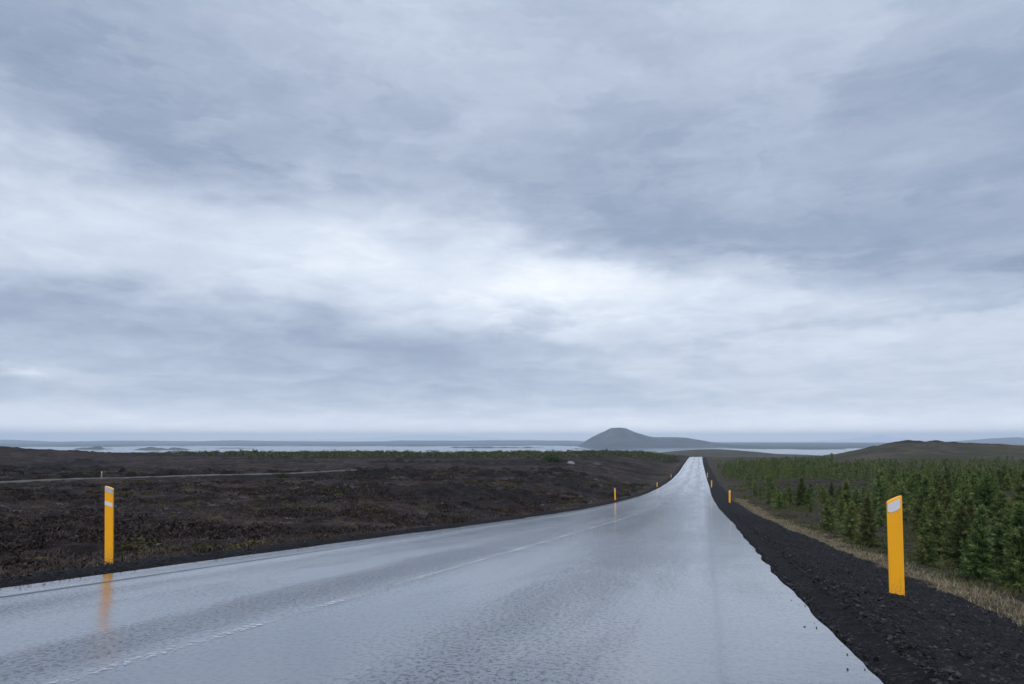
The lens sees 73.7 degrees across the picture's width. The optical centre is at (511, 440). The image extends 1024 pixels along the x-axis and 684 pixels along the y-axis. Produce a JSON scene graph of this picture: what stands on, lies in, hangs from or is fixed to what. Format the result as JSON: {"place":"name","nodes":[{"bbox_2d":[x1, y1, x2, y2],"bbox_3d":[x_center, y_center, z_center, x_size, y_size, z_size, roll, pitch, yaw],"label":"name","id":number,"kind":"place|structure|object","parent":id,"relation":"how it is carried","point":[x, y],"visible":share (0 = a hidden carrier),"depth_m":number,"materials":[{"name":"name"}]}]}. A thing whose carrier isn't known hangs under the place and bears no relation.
{"place":"outdoors","nodes":[
{"label":"outdoors","id":0,"kind":"place"},
{"bbox_2d":[76,446,105,448],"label":"island","id":1,"kind":"structure","parent":0,"point":[96,447],"depth_m":4945.03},
{"bbox_2d":[135,447,190,449],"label":"island","id":2,"kind":"structure","parent":0,"point":[155,448],"depth_m":4629.12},
{"bbox_2d":[0,470,356,482],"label":"gravel track","id":3,"kind":"structure","parent":0,"point":[167,476],"depth_m":77.08,"materials":[{"name":"grey gravel"}]},
{"bbox_2d":[0,440,584,443],"bbox_3d":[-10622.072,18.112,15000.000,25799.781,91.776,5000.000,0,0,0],"label":"hill","id":4,"kind":"structure","parent":0,"point":[406,441],"depth_m":13982.67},
{"bbox_2d":[0,457,688,587],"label":"gravel shoulder","id":5,"kind":"object","parent":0,"point":[39,577],"visible":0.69,"depth_m":9.86},
{"bbox_2d":[257,435,585,440],"bbox_3d":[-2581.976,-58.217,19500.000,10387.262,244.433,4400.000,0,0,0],"label":"distant hill","id":6,"kind":"structure","parent":0,"point":[430,438],"depth_m":18720.53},
{"bbox_2d":[19,445,862,454],"bbox_3d":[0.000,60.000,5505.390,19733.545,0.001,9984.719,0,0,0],"label":"lake","id":7,"kind":"structure","parent":0,"point":[130,449],"depth_m":4819.11,"materials":[{"name":"grey liquid"}]},
{"bbox_2d":[0,457,882,683],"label":"road","id":8,"kind":"structure","parent":0,"point":[676,580],"depth_m":4.81,"materials":[{"name":"grey asphalt"}]},
{"bbox_2d":[50,512,640,682],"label":"line","id":9,"kind":"object","parent":8,"relation":"on","point":[421,576],"visible":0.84,"depth_m":7.56,"materials":[{"name":"white paint"}]},
{"bbox_2d":[451,446,539,447],"bbox_3d":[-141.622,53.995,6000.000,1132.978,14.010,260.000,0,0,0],"label":"island","id":10,"kind":"structure","parent":0,"point":[493,447],"depth_m":5926.77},
{"bbox_2d":[0,440,1023,624],"bbox_3d":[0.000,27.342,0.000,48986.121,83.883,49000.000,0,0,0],"label":"ground","id":11,"kind":"structure","parent":0,"point":[623,469],"depth_m":87.34,"materials":[{"name":"black soil"}]},
{"bbox_2d":[105,486,113,564],"bbox_3d":[-5.402,1.239,9.175,0.118,1.272,0.059,0,0,6],"label":"marker post","id":12,"kind":"object","parent":11,"relation":"on","point":[109,524],"visible":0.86,"depth_m":9.15,"materials":[{"name":"yellow plastic"}]},
{"bbox_2d":[277,473,288,477],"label":"green bush","id":13,"kind":"object","parent":11,"relation":"on","point":[283,476],"visible":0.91,"depth_m":85.19,"materials":[{"name":"green plant"}]},
{"bbox_2d":[0,480,622,576],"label":"heather","id":14,"kind":"object","parent":11,"relation":"on","point":[15,571],"visible":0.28,"depth_m":19.87,"materials":[{"name":"brown plant"}]},
{"bbox_2d":[0,467,633,560],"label":"moss","id":15,"kind":"object","parent":11,"relation":"on","point":[136,544],"visible":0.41,"depth_m":32.51,"materials":[{"name":"plant"}]},
{"bbox_2d":[0,470,644,561],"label":"lava stones","id":16,"kind":"object","parent":11,"relation":"on","point":[133,557],"visible":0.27,"depth_m":31.29,"materials":[{"name":"black stone"}]},
{"bbox_2d":[0,464,650,571],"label":"crowberry","id":17,"kind":"object","parent":11,"relation":"on","point":[27,543],"visible":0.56,"depth_m":29.72,"materials":[{"name":"brown plant"}]},
{"bbox_2d":[66,499,600,566],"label":"straw tufts","id":18,"kind":"object","parent":11,"relation":"on","point":[360,531],"visible":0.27,"depth_m":16.78,"materials":[{"name":"beige plant"}]},
{"bbox_2d":[147,449,677,461],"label":"birch scrub","id":19,"kind":"object","parent":11,"relation":"on","point":[436,453],"visible":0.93,"depth_m":294.75,"materials":[{"name":"green plant"}]},
{"bbox_2d":[542,454,562,461],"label":"green bush","id":20,"kind":"object","parent":11,"relation":"on","point":[553,458],"visible":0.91,"depth_m":168.18,"materials":[{"name":"green plant"}]},
{"bbox_2d":[592,462,601,465],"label":"boulder","id":21,"kind":"object","parent":11,"relation":"on","point":[596,464],"visible":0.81,"depth_m":161.14,"materials":[{"name":"grey stone"}]},
{"bbox_2d":[751,483,758,495],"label":"conifer tree","id":22,"kind":"object","parent":11,"relation":"on","point":[756,490],"visible":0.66,"depth_m":80.05,"materials":[{"name":"green plant"}]},
{"bbox_2d":[765,488,772,503],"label":"conifer tree","id":23,"kind":"object","parent":11,"relation":"on","point":[769,499],"visible":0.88,"depth_m":60.75,"materials":[{"name":"green plant"}]},
{"bbox_2d":[765,476,772,495],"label":"conifer tree","id":24,"kind":"object","parent":11,"relation":"on","point":[770,482],"visible":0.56,"depth_m":76.20,"materials":[{"name":"green plant"}]},
{"bbox_2d":[770,489,786,508],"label":"conifer tree","id":25,"kind":"object","parent":11,"relation":"on","point":[779,498],"visible":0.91,"depth_m":50.23,"materials":[{"name":"green plant"}]},
{"bbox_2d":[778,488,788,504],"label":"conifer tree","id":26,"kind":"object","parent":11,"relation":"on","point":[784,494],"visible":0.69,"depth_m":55.38,"materials":[{"name":"green plant"}]},
{"bbox_2d":[786,487,792,502],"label":"conifer tree","id":27,"kind":"object","parent":11,"relation":"on","point":[789,494],"visible":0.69,"depth_m":57.19,"materials":[{"name":"green plant"}]},
{"bbox_2d":[792,477,808,505],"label":"conifer tree","id":28,"kind":"object","parent":11,"relation":"on","point":[800,500],"visible":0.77,"depth_m":49.94,"materials":[{"name":"green plant"}]},
{"bbox_2d":[801,487,814,506],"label":"conifer tree","id":29,"kind":"object","parent":11,"relation":"on","point":[807,496],"visible":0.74,"depth_m":48.04,"materials":[{"name":"green plant"}]},
{"bbox_2d":[807,498,813,511],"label":"conifer tree","id":30,"kind":"object","parent":11,"relation":"on","point":[810,508],"visible":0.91,"depth_m":42.16,"materials":[{"name":"green plant"}]},
{"bbox_2d":[806,483,814,496],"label":"conifer tree","id":31,"kind":"object","parent":11,"relation":"on","point":[811,489],"visible":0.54,"depth_m":62.03,"materials":[{"name":"green plant"}]},
{"bbox_2d":[814,486,831,502],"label":"conifer tree","id":32,"kind":"object","parent":11,"relation":"on","point":[823,496],"visible":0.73,"depth_m":50.98,"materials":[{"name":"green plant"}]},
{"bbox_2d":[818,498,841,533],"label":"conifer tree","id":33,"kind":"object","parent":11,"relation":"on","point":[826,517],"visible":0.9,"depth_m":24.95,"materials":[{"name":"green plant"}]},
{"bbox_2d":[827,482,835,497],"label":"conifer tree","id":34,"kind":"object","parent":11,"relation":"on","point":[832,491],"visible":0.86,"depth_m":58.55,"materials":[{"name":"green plant"}]},
{"bbox_2d":[829,499,835,513],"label":"conifer tree","id":35,"kind":"object","parent":11,"relation":"on","point":[832,502],"visible":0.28,"depth_m":37.97,"materials":[{"name":"green plant"}]},
{"bbox_2d":[832,486,842,502],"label":"conifer tree","id":36,"kind":"object","parent":11,"relation":"on","point":[838,494],"visible":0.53,"depth_m":48.27,"materials":[{"name":"green plant"}]},
{"bbox_2d":[834,494,846,521],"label":"conifer tree","id":37,"kind":"object","parent":11,"relation":"on","point":[840,506],"visible":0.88,"depth_m":32.65,"materials":[{"name":"green plant"}]},
{"bbox_2d":[835,479,855,515],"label":"conifer tree","id":38,"kind":"object","parent":11,"relation":"on","point":[846,494],"visible":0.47,"depth_m":35.58,"materials":[{"name":"green plant"}]},
{"bbox_2d":[835,501,862,540],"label":"conifer tree","id":39,"kind":"object","parent":11,"relation":"on","point":[852,524],"visible":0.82,"depth_m":21.44,"materials":[{"name":"green plant"}]},
{"bbox_2d":[848,488,863,510],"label":"conifer tree","id":40,"kind":"object","parent":11,"relation":"on","point":[856,500],"visible":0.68,"depth_m":39.80,"materials":[{"name":"green plant"}]},
{"bbox_2d":[851,496,882,547],"bbox_3d":[10.190,2.352,19.569,0.824,1.592,0.889,-3,2,-15],"label":"conifer tree","id":41,"kind":"object","parent":11,"relation":"on","point":[867,531],"visible":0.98,"depth_m":19.50,"materials":[{"name":"green plant"}]},
{"bbox_2d":[717,453,1023,511],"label":"conifer plantation","id":42,"kind":"object","parent":11,"relation":"on","point":[789,468],"visible":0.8,"depth_m":148.99,"materials":[{"name":"green plant"}]},
{"bbox_2d":[728,480,1023,597],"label":"grass","id":43,"kind":"structure","parent":11,"relation":"on","point":[996,589],"depth_m":20.76,"materials":[{"name":"green plant"}]},
{"bbox_2d":[732,498,1023,625],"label":"dry grass","id":44,"kind":"structure","parent":11,"relation":"on","point":[936,581],"depth_m":11.04,"materials":[{"name":"brown plant"}]},
{"bbox_2d":[873,504,886,527],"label":"conifer tree","id":45,"kind":"object","parent":11,"relation":"on","point":[881,515],"visible":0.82,"depth_m":28.43,"materials":[{"name":"green plant"}]},
{"bbox_2d":[870,468,890,511],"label":"conifer tree","id":46,"kind":"object","parent":11,"relation":"on","point":[879,482],"visible":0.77,"depth_m":37.87,"materials":[{"name":"green plant"}]},
{"bbox_2d":[876,497,885,515],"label":"conifer tree","id":47,"kind":"object","parent":11,"relation":"on","point":[882,500],"visible":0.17,"depth_m":32.29,"materials":[{"name":"green plant"}]},
{"bbox_2d":[882,521,887,552],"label":"conifer tree","id":48,"kind":"object","parent":11,"relation":"on","point":[886,545],"visible":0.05,"depth_m":17.61,"materials":[{"name":"green plant"}]},
{"bbox_2d":[885,468,900,490],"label":"conifer tree","id":49,"kind":"object","parent":11,"relation":"on","point":[891,477],"visible":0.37,"depth_m":73.69,"materials":[{"name":"green plant"}]},
{"bbox_2d":[880,486,907,522],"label":"conifer tree","id":50,"kind":"object","parent":11,"relation":"on","point":[894,493],"visible":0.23,"depth_m":29.74,"materials":[{"name":"green plant"}]},
{"bbox_2d":[890,477,900,496],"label":"conifer tree","id":51,"kind":"object","parent":11,"relation":"on","point":[894,481],"visible":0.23,"depth_m":47.29,"materials":[{"name":"green plant"}]},
{"bbox_2d":[886,480,917,520],"bbox_3d":[17.731,2.765,30.965,1.565,2.068,1.527,0,0,-5],"label":"conifer tree","id":52,"kind":"object","parent":11,"relation":"on","point":[906,502],"visible":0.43,"depth_m":30.85,"materials":[{"name":"green plant"}]},
{"bbox_2d":[901,472,905,482],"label":"conifer tree","id":53,"kind":"object","parent":11,"relation":"on","point":[904,477],"visible":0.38,"depth_m":70.37,"materials":[{"name":"green plant"}]},
{"bbox_2d":[910,480,919,508],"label":"conifer tree","id":54,"kind":"object","parent":11,"relation":"on","point":[916,488],"visible":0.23,"depth_m":38.90,"materials":[{"name":"green plant"}]},
{"bbox_2d":[905,474,925,509],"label":"conifer tree","id":55,"kind":"object","parent":11,"relation":"on","point":[910,482],"visible":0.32,"depth_m":41.02,"materials":[{"name":"green plant"}]},
{"bbox_2d":[909,473,929,506],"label":"conifer tree","id":56,"kind":"object","parent":11,"relation":"on","point":[918,478],"visible":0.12,"depth_m":39.47,"materials":[{"name":"green plant"}]},
{"bbox_2d":[909,491,932,533],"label":"conifer tree","id":57,"kind":"object","parent":11,"relation":"on","point":[921,503],"visible":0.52,"depth_m":24.83,"materials":[{"name":"green plant"}]},
{"bbox_2d":[915,506,929,536],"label":"conifer tree","id":58,"kind":"object","parent":11,"relation":"on","point":[923,517],"visible":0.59,"depth_m":23.12,"materials":[{"name":"green plant"}]},
{"bbox_2d":[907,522,942,568],"bbox_3d":[8.899,2.232,14.603,0.782,1.065,0.715,4,-1,-37],"label":"conifer tree","id":59,"kind":"object","parent":11,"relation":"on","point":[926,540],"visible":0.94,"depth_m":14.55,"materials":[{"name":"green plant"}]},
{"bbox_2d":[911,475,938,508],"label":"conifer tree","id":60,"kind":"object","parent":11,"relation":"on","point":[925,489],"visible":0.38,"depth_m":36.80,"materials":[{"name":"green plant"}]},
{"bbox_2d":[923,471,933,487],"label":"conifer tree","id":61,"kind":"object","parent":11,"relation":"on","point":[927,473],"visible":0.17,"depth_m":65.24,"materials":[{"name":"green plant"}]},
{"bbox_2d":[917,503,953,560],"bbox_3d":[10.755,2.296,17.156,1.002,1.552,0.987,-1,1,42],"label":"conifer tree","id":62,"kind":"object","parent":11,"relation":"on","point":[939,525],"visible":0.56,"depth_m":17.14,"materials":[{"name":"green plant"}]},
{"bbox_2d":[925,490,945,518],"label":"conifer tree","id":63,"kind":"object","parent":11,"relation":"on","point":[932,497],"visible":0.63,"depth_m":34.26,"materials":[{"name":"green plant"}]},
{"bbox_2d":[934,476,948,508],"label":"conifer tree","id":64,"kind":"object","parent":11,"relation":"on","point":[942,489],"visible":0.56,"depth_m":37.31,"materials":[{"name":"green plant"}]},
{"bbox_2d":[931,475,955,505],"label":"conifer tree","id":65,"kind":"object","parent":11,"relation":"on","point":[936,484],"visible":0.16,"depth_m":41.13,"materials":[{"name":"green plant"}]},
{"bbox_2d":[941,495,953,519],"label":"conifer tree","id":66,"kind":"object","parent":11,"relation":"on","point":[948,500],"visible":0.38,"depth_m":31.94,"materials":[{"name":"green plant"}]},
{"bbox_2d":[943,472,954,497],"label":"conifer tree","id":67,"kind":"object","parent":11,"relation":"on","point":[945,477],"visible":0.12,"depth_m":46.66,"materials":[{"name":"green plant"}]},
{"bbox_2d":[942,504,958,534],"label":"conifer tree","id":68,"kind":"object","parent":11,"relation":"on","point":[949,511],"visible":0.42,"depth_m":24.05,"materials":[{"name":"green plant"}]},
{"bbox_2d":[931,503,977,570],"bbox_3d":[10.216,2.189,15.625,1.063,1.557,1.168,0,0,-33],"label":"conifer tree","id":69,"kind":"object","parent":11,"relation":"on","point":[959,538],"visible":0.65,"depth_m":15.60,"materials":[{"name":"green plant"}]},
{"bbox_2d":[951,489,957,513],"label":"conifer tree","id":70,"kind":"object","parent":11,"relation":"on","point":[953,501],"visible":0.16,"depth_m":36.21,"materials":[{"name":"green plant"}]},
{"bbox_2d":[952,476,957,489],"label":"conifer tree","id":71,"kind":"object","parent":11,"relation":"on","point":[955,481],"visible":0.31,"depth_m":65.36,"materials":[{"name":"green plant"}]},
{"bbox_2d":[949,477,961,496],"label":"conifer tree","id":72,"kind":"object","parent":11,"relation":"on","point":[956,486],"visible":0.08,"depth_m":44.60,"materials":[{"name":"green plant"}]},
{"bbox_2d":[953,471,973,512],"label":"conifer tree","id":73,"kind":"object","parent":11,"relation":"on","point":[964,479],"visible":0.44,"depth_m":30.25,"materials":[{"name":"green plant"}]},
{"bbox_2d":[956,493,975,515],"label":"conifer tree","id":74,"kind":"object","parent":11,"relation":"on","point":[966,497],"visible":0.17,"depth_m":29.43,"materials":[{"name":"green plant"}]},
{"bbox_2d":[958,497,982,541],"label":"conifer tree","id":75,"kind":"object","parent":11,"relation":"on","point":[969,508],"visible":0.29,"depth_m":20.58,"materials":[{"name":"green plant"}]},
{"bbox_2d":[969,485,980,505],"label":"conifer tree","id":76,"kind":"object","parent":11,"relation":"on","point":[974,489],"visible":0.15,"depth_m":33.35,"materials":[{"name":"green plant"}]},
{"bbox_2d":[968,472,984,496],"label":"conifer tree","id":77,"kind":"object","parent":11,"relation":"on","point":[973,479],"visible":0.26,"depth_m":42.08,"materials":[{"name":"green plant"}]},
{"bbox_2d":[955,503,999,581],"bbox_3d":[8.596,1.917,12.602,0.766,1.545,0.748,3,1,31],"label":"conifer tree","id":78,"kind":"object","parent":11,"relation":"on","point":[980,559],"visible":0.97,"depth_m":12.55,"materials":[{"name":"green plant"}]},
{"bbox_2d":[976,469,982,480],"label":"conifer tree","id":79,"kind":"object","parent":11,"relation":"on","point":[979,473],"visible":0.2,"depth_m":65.92,"materials":[{"name":"green plant"}]},
{"bbox_2d":[971,474,999,519],"bbox_3d":[20.972,2.630,30.219,1.787,2.387,1.717,0,0,21],"label":"conifer tree","id":80,"kind":"object","parent":11,"relation":"on","point":[986,500],"visible":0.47,"depth_m":30.17,"materials":[{"name":"green plant"}]},
{"bbox_2d":[991,474,1000,501],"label":"conifer tree","id":81,"kind":"object","parent":11,"relation":"on","point":[993,479],"visible":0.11,"depth_m":40.15,"materials":[{"name":"green plant"}]},
{"bbox_2d":[994,478,1001,505],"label":"conifer tree","id":82,"kind":"object","parent":11,"relation":"on","point":[996,482],"visible":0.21,"depth_m":42.53,"materials":[{"name":"green plant"}]},
{"bbox_2d":[986,524,1010,575],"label":"conifer tree","id":83,"kind":"object","parent":11,"relation":"on","point":[999,530],"visible":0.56,"depth_m":14.20,"materials":[{"name":"green plant"}]},
{"bbox_2d":[995,469,1003,489],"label":"conifer tree","id":84,"kind":"object","parent":11,"relation":"on","point":[998,471],"visible":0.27,"depth_m":70.77,"materials":[{"name":"green plant"}]},
{"bbox_2d":[997,471,1006,489],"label":"conifer tree","id":85,"kind":"object","parent":11,"relation":"on","point":[1002,478],"visible":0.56,"depth_m":66.58,"materials":[{"name":"green plant"}]},
{"bbox_2d":[986,491,1019,536],"bbox_3d":[17.408,2.626,24.186,1.397,1.755,1.470,0,0,4],"label":"conifer tree","id":86,"kind":"object","parent":11,"relation":"on","point":[1002,505],"visible":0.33,"depth_m":24.21,"materials":[{"name":"green plant"}]},
{"bbox_2d":[989,501,1017,545],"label":"conifer tree","id":87,"kind":"object","parent":11,"relation":"on","point":[1009,508],"visible":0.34,"depth_m":20.09,"materials":[{"name":"green plant"}]},
{"bbox_2d":[989,500,1023,592],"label":"conifer tree","id":88,"kind":"object","parent":11,"relation":"on","point":[1014,568],"visible":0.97,"depth_m":11.56,"materials":[{"name":"green plant"}]},
{"bbox_2d":[999,475,1015,491],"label":"conifer tree","id":89,"kind":"object","parent":11,"relation":"on","point":[1007,479],"visible":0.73,"depth_m":65.89,"materials":[{"name":"green plant"}]},
{"bbox_2d":[1008,468,1012,480],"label":"conifer tree","id":90,"kind":"object","parent":11,"relation":"on","point":[1010,472],"visible":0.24,"depth_m":87.08,"materials":[{"name":"green plant"}]},
{"bbox_2d":[1011,476,1019,491],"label":"conifer tree","id":91,"kind":"object","parent":11,"relation":"on","point":[1016,481],"visible":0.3,"depth_m":67.18,"materials":[{"name":"green plant"}]},
{"bbox_2d":[1009,469,1023,503],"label":"conifer tree","id":92,"kind":"object","parent":11,"relation":"on","point":[1021,484],"visible":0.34,"depth_m":31.63,"materials":[{"name":"green plant"}]},
{"bbox_2d":[0,0,1023,441],"label":"sky","id":93,"kind":"structure","parent":0,"point":[251,220],"materials":[{"name":"grey"}]},
{"bbox_2d":[575,448,626,448],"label":"island","id":94,"kind":"structure","parent":0,"point":[604,448],"depth_m":5165.54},
{"bbox_2d":[577,428,758,447],"bbox_3d":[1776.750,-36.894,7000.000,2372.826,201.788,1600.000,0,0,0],"label":"mountain","id":95,"kind":"structure","parent":0,"point":[618,438],"depth_m":6507.53,"materials":[{"name":"grey stone"}]},
{"bbox_2d":[702,457,1023,683],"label":"gravel shoulder","id":96,"kind":"object","parent":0,"point":[901,669],"visible":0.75,"depth_m":5.26},
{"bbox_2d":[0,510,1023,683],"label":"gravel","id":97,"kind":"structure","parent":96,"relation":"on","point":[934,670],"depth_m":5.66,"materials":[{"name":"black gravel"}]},
{"bbox_2d":[886,496,904,595],"bbox_3d":[3.830,1.185,6.827,0.145,1.281,0.059,-2,0,6],"label":"marker post","id":98,"kind":"object","parent":96,"relation":"on","point":[895,545],"visible":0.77,"depth_m":6.80,"materials":[{"name":"yellow plastic"}]},
{"bbox_2d":[735,443,1023,444],"bbox_3d":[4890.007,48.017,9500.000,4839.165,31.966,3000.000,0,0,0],"label":"hill","id":99,"kind":"structure","parent":0,"point":[827,444],"depth_m":8983.42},
{"bbox_2d":[815,435,948,441],"bbox_3d":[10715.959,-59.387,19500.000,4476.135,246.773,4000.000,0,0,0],"label":"distant hill","id":100,"kind":"structure","parent":0,"point":[878,438],"depth_m":18721.98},
{"bbox_2d":[949,437,1023,442],"bbox_3d":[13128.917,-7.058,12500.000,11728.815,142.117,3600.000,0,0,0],"label":"hill","id":101,"kind":"structure","parent":0,"point":[1007,440],"depth_m":11931.98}
]}

